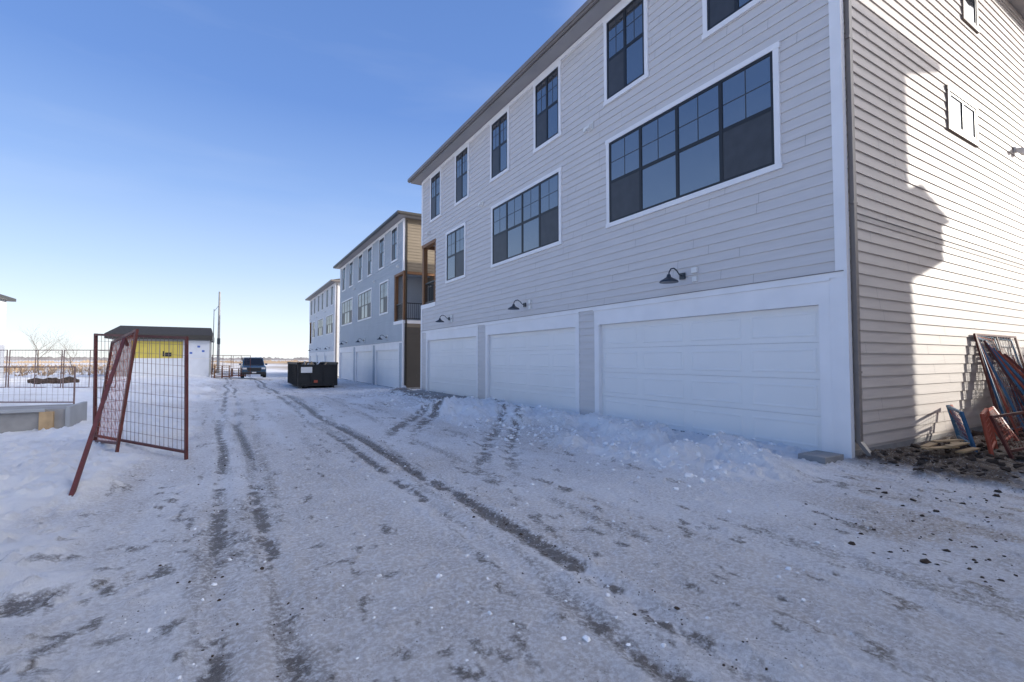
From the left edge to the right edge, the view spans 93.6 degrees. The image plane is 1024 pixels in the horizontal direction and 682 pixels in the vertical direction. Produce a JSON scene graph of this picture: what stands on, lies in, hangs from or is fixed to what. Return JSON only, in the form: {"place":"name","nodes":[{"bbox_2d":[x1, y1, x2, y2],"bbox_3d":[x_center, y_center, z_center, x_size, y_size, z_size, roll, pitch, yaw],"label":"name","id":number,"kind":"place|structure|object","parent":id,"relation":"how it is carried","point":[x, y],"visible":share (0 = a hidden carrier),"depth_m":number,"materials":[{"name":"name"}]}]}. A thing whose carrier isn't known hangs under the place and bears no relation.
{"place":"outdoors","nodes":[
{"label":"outdoors","id":0,"kind":"place"},
{"bbox_2d":[0,0,586,358],"label":"sky","id":1,"kind":"structure","parent":0,"point":[159,159],"materials":[{"name":"blue"}]},
{"bbox_2d":[0,360,1023,681],"bbox_3d":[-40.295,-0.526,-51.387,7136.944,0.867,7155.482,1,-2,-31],"label":"snowy ground","id":2,"kind":"structure","parent":0,"point":[90,548],"depth_m":3.53,"materials":[{"name":"white snow"}]},
{"bbox_2d":[0,350,7,386],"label":"fence panel","id":3,"kind":"object","parent":2,"relation":"on","point":[6,368],"visible":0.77,"depth_m":21.54,"materials":[{"name":"metal"}]},
{"bbox_2d":[0,294,15,377],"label":"house shell","id":4,"kind":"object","parent":2,"relation":"on","point":[3,299],"visible":0.83,"depth_m":32.55,"materials":[{"name":"white"}]},
{"bbox_2d":[7,350,62,386],"bbox_3d":[-21.399,1.291,21.572,2.443,1.800,0.124,0,-2,0],"label":"fence panel","id":5,"kind":"object","parent":2,"relation":"on","point":[44,372],"visible":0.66,"depth_m":21.57,"materials":[{"name":"metal"}]},
{"bbox_2d":[0,366,75,403],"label":"fence panel","id":6,"kind":"object","parent":2,"relation":"on","point":[63,387],"visible":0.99,"depth_m":13.19,"materials":[{"name":"metal"}]},
{"bbox_2d":[17,327,67,374],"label":"bare tree","id":7,"kind":"object","parent":2,"relation":"on","point":[36,348],"visible":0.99,"depth_m":40.67,"materials":[{"name":"brown plant"}]},
{"bbox_2d":[0,401,86,432],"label":"concrete formwork box","id":8,"kind":"object","parent":2,"relation":"on","point":[25,418],"visible":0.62,"depth_m":8.94,"materials":[{"name":"grey concrete"}]},
{"bbox_2d":[27,376,79,383],"bbox_3d":[-24.555,2.189,25.871,2.400,0.539,1.920,-2,-3,37],"label":"rubble pile","id":9,"kind":"object","parent":2,"relation":"on","point":[70,379],"visible":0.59,"depth_m":25.53,"materials":[{"name":"stone"}]},
{"bbox_2d":[47,337,82,371],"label":"bare tree","id":10,"kind":"object","parent":2,"relation":"on","point":[67,352],"visible":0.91,"depth_m":41.84,"materials":[{"name":"brown plant"}]},
{"bbox_2d":[62,350,116,387],"bbox_3d":[-18.945,1.291,21.567,2.437,1.800,0.114,0,-2,0],"label":"fence panel","id":11,"kind":"object","parent":2,"relation":"on","point":[89,367],"visible":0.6,"depth_m":21.57,"materials":[{"name":"metal"}]},
{"bbox_2d":[69,337,128,496],"bbox_3d":[-4.925,0.774,5.819,0.088,1.746,2.912,1,-3,-32],"label":"fence panel","id":12,"kind":"object","parent":2,"relation":"on","point":[73,489],"visible":0.97,"depth_m":5.45,"materials":[{"name":"red paint"}]},
{"bbox_2d":[4,363,216,375],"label":"dry grass tufts","id":13,"kind":"object","parent":2,"relation":"on","point":[52,370],"visible":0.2,"depth_m":51.67,"materials":[{"name":"beige plant"}]},
{"bbox_2d":[95,329,138,451],"bbox_3d":[-5.981,0.769,7.235,1.608,1.850,0.228,-2,-3,40],"label":"fence panel","id":14,"kind":"object","parent":2,"relation":"on","point":[135,332],"visible":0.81,"depth_m":6.98,"materials":[{"name":"red paint"}]},
{"bbox_2d":[93,333,188,459],"bbox_3d":[-5.612,0.776,7.210,2.347,1.830,0.048,-1,-2,24],"label":"fence panel","id":15,"kind":"object","parent":2,"relation":"on","point":[185,376],"visible":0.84,"depth_m":7.07,"materials":[{"name":"red paint"}]},
{"bbox_2d":[4,356,308,359],"bbox_3d":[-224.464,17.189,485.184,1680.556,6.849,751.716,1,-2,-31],"label":"distant treeline","id":16,"kind":"object","parent":2,"relation":"on","point":[88,358],"visible":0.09,"depth_m":672.95,"materials":[{"name":"brown plant"}]},
{"bbox_2d":[4,360,308,362],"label":"distant scrub","id":17,"kind":"object","parent":2,"relation":"on","point":[265,361],"visible":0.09,"depth_m":174.64,"materials":[{"name":"beige plant"}]},
{"bbox_2d":[104,325,214,376],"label":"shed","id":18,"kind":"structure","parent":2,"relation":"on","point":[201,340],"depth_m":36.83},
{"bbox_2d":[212,292,220,372],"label":"utility pole","id":19,"kind":"object","parent":2,"relation":"on","point":[218,339],"visible":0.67,"depth_m":51.23,"materials":[{"name":"wood"}]},
{"bbox_2d":[211,355,231,377],"bbox_3d":[-22.115,1.950,36.613,0.047,1.750,1.447,-1,-3,33],"label":"fence panel","id":20,"kind":"object","parent":2,"relation":"on","point":[224,362],"visible":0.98,"depth_m":36.74,"materials":[{"name":"grey paint"}]},
{"bbox_2d":[214,365,229,377],"bbox_3d":[-22.954,2.437,38.060,1.100,0.985,1.000,1,-2,-31],"label":"pallet stack","id":21,"kind":"object","parent":2,"relation":"on","point":[221,367],"visible":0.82,"depth_m":37.65,"materials":[{"name":"brown wood"}]},
{"bbox_2d":[222,355,241,377],"bbox_3d":[-22.175,2.005,38.087,0.047,1.750,1.447,-1,-3,33],"label":"fence panel","id":22,"kind":"object","parent":2,"relation":"on","point":[238,368],"visible":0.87,"depth_m":38.41,"materials":[{"name":"red paint"}]},
{"bbox_2d":[231,368,245,376],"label":"pallet stack","id":23,"kind":"object","parent":2,"relation":"on","point":[232,373],"visible":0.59,"depth_m":40.97,"materials":[{"name":"brown wood"}]},
{"bbox_2d":[233,355,250,375],"bbox_3d":[-22.234,2.061,39.562,0.047,1.750,1.447,-1,-3,33],"label":"fence panel","id":24,"kind":"object","parent":2,"relation":"on","point":[242,363],"visible":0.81,"depth_m":39.76,"materials":[{"name":"red paint"}]},
{"bbox_2d":[239,357,266,377],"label":"parked car","id":25,"kind":"object","parent":2,"relation":"on","point":[258,366],"visible":0.92,"depth_m":41.00,"materials":[{"name":"blue paint"}]},
{"bbox_2d":[287,361,337,387],"bbox_3d":[-12.435,2.031,29.782,2.270,1.574,5.175,1,-2,-31],"label":"dumpster","id":26,"kind":"object","parent":2,"relation":"on","point":[304,374],"visible":1,"depth_m":27.74,"materials":[{"name":"metal"}]},
{"bbox_2d":[305,279,339,376],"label":"townhouse","id":27,"kind":"structure","parent":2,"relation":"on","point":[324,318],"depth_m":52.01,"materials":[{"name":"grey wood"}]},
{"bbox_2d":[311,287,332,336],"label":"window panes","id":28,"kind":"structure","parent":27,"relation":"in","point":[320,330],"depth_m":51.65,"materials":[{"name":"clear glass"}]},
{"bbox_2d":[311,355,333,361],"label":"garage doors","id":29,"kind":"structure","parent":27,"relation":"in","point":[329,358],"depth_m":53.36,"materials":[{"name":"white metal"}]},
{"bbox_2d":[309,282,339,361],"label":"window frames and trim","id":30,"kind":"structure","parent":27,"relation":"in","point":[327,290],"depth_m":50.91,"materials":[{"name":"white"}]},
{"bbox_2d":[333,210,434,388],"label":"townhouse","id":31,"kind":"structure","parent":2,"relation":"on","point":[380,267],"depth_m":29.15,"materials":[{"name":"grey wood"}]},
{"bbox_2d":[341,350,397,387],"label":"garage doors","id":32,"kind":"structure","parent":31,"relation":"in","point":[387,360],"depth_m":32.04,"materials":[{"name":"white metal"}]},
{"bbox_2d":[339,218,430,387],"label":"window frames and trim","id":33,"kind":"structure","parent":31,"relation":"in","point":[389,345],"depth_m":30.28,"materials":[{"name":"beige"}]},
{"bbox_2d":[342,228,431,323],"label":"window panes","id":34,"kind":"structure","parent":31,"relation":"in","point":[362,313],"depth_m":32.72,"materials":[{"name":"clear glass"}]},
{"bbox_2d":[84,390,996,678],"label":"snow clumps","id":35,"kind":"object","parent":2,"relation":"on","point":[702,480],"visible":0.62,"depth_m":6.44,"materials":[{"name":"white snow"}]},
{"bbox_2d":[122,430,1023,676],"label":"soil clods","id":36,"kind":"object","parent":2,"relation":"on","point":[921,461],"visible":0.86,"depth_m":5.96,"materials":[{"name":"brown soil"}]},
{"bbox_2d":[408,390,843,463],"bbox_3d":[-0.009,1.966,13.593,0.790,0.290,16.680,1,-2,-31],"label":"concrete apron","id":37,"kind":"object","parent":2,"relation":"on","point":[821,457],"visible":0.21,"depth_m":6.60,"materials":[{"name":"grey concrete"}]},
{"bbox_2d":[408,0,1023,458],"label":"townhouse","id":38,"kind":"structure","parent":2,"relation":"on","point":[794,222],"depth_m":9.05,"materials":[{"name":"grey wood"}]},
{"bbox_2d":[429,305,821,450],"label":"garage doors","id":39,"kind":"structure","parent":38,"relation":"in","point":[778,407],"depth_m":9.19,"materials":[{"name":"white metal"}]},
{"bbox_2d":[432,0,974,279],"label":"window panes","id":40,"kind":"structure","parent":38,"relation":"in","point":[747,146],"depth_m":9.91,"materials":[{"name":"black glass"}]},
{"bbox_2d":[420,0,1023,458],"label":"window frames and trim","id":41,"kind":"structure","parent":38,"relation":"in","point":[831,291],"depth_m":8.48,"materials":[{"name":"beige"}]},
{"bbox_2d":[920,439,980,452],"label":"wood scraps","id":42,"kind":"object","parent":2,"relation":"on","point":[955,443],"visible":1,"depth_m":6.71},
{"bbox_2d":[950,404,968,440],"bbox_3d":[7.313,1.371,7.820,0.283,0.603,0.955,-2,-3,42],"label":"fence stand","id":43,"kind":"object","parent":2,"relation":"on","point":[958,421],"visible":0.27,"depth_m":7.61,"materials":[{"name":"orange paint"}]},
{"bbox_2d":[946,405,977,451],"bbox_3d":[6.866,1.334,7.347,0.160,0.636,0.958,-1,-3,31],"label":"fence stand","id":44,"kind":"object","parent":2,"relation":"on","point":[965,424],"visible":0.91,"depth_m":7.30,"materials":[{"name":"blue paint"}]},
{"bbox_2d":[979,408,997,457],"bbox_3d":[6.837,1.310,6.886,0.910,0.647,0.149,2,-3,-42],"label":"fence stand","id":45,"kind":"object","parent":2,"relation":"on","point":[989,434],"visible":0.95,"depth_m":6.83,"materials":[{"name":"orange paint"}]},
{"bbox_2d":[973,333,1023,433],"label":"fence panel","id":46,"kind":"object","parent":2,"relation":"on","point":[985,368],"visible":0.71,"depth_m":9.17,"materials":[{"name":"red paint"}]},
{"bbox_2d":[980,406,1019,443],"bbox_3d":[7.848,1.379,7.727,0.902,0.583,0.347,2,-3,-36],"label":"fence stand","id":47,"kind":"object","parent":2,"relation":"on","point":[994,410],"visible":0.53,"depth_m":7.85,"materials":[{"name":"orange paint"}]},
{"bbox_2d":[977,336,1023,434],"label":"fence panel","id":48,"kind":"object","parent":2,"relation":"on","point":[999,391],"visible":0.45,"depth_m":8.86,"materials":[{"name":"orange paint"}]},
{"bbox_2d":[978,337,1023,428],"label":"fence panel","id":49,"kind":"object","parent":2,"relation":"on","point":[1001,385],"visible":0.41,"depth_m":8.89,"materials":[{"name":"blue paint"}]},
{"bbox_2d":[977,335,1023,432],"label":"fence panel","id":50,"kind":"object","parent":49,"relation":"on","point":[995,390],"visible":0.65,"depth_m":9.12,"materials":[{"name":"blue paint"}]},
{"bbox_2d":[987,343,1023,394],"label":"fence panel","id":51,"kind":"object","parent":2,"relation":"on","point":[1014,380],"visible":0.34,"depth_m":8.97,"materials":[{"name":"blue paint"}]},
{"bbox_2d":[989,411,1023,458],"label":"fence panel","id":52,"kind":"object","parent":2,"relation":"on","point":[1009,451],"visible":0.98,"depth_m":6.72,"materials":[{"name":"red paint"}]},
{"bbox_2d":[989,345,1023,389],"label":"fence panel","id":53,"kind":"object","parent":2,"relation":"on","point":[1015,377],"visible":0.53,"depth_m":8.97,"materials":[{"name":"orange paint"}]},
{"bbox_2d":[983,340,1023,402],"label":"fence panel","id":54,"kind":"object","parent":53,"relation":"on","point":[1004,371],"visible":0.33,"depth_m":9.02,"materials":[{"name":"red paint"}]},
{"bbox_2d":[992,348,1023,384],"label":"fence panel","id":55,"kind":"object","parent":2,"relation":"on","point":[1018,376],"visible":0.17,"depth_m":9.05,"materials":[{"name":"blue paint"}]},
{"bbox_2d":[997,350,1023,382],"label":"fence panel","id":56,"kind":"object","parent":2,"relation":"on","point":[1013,366],"visible":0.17,"depth_m":9.12,"materials":[{"name":"orange paint"}]},
{"bbox_2d":[1003,353,1023,376],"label":"fence panel","id":57,"kind":"object","parent":2,"relation":"on","point":[1013,362],"visible":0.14,"depth_m":9.17,"materials":[{"name":"red paint"}]}
]}

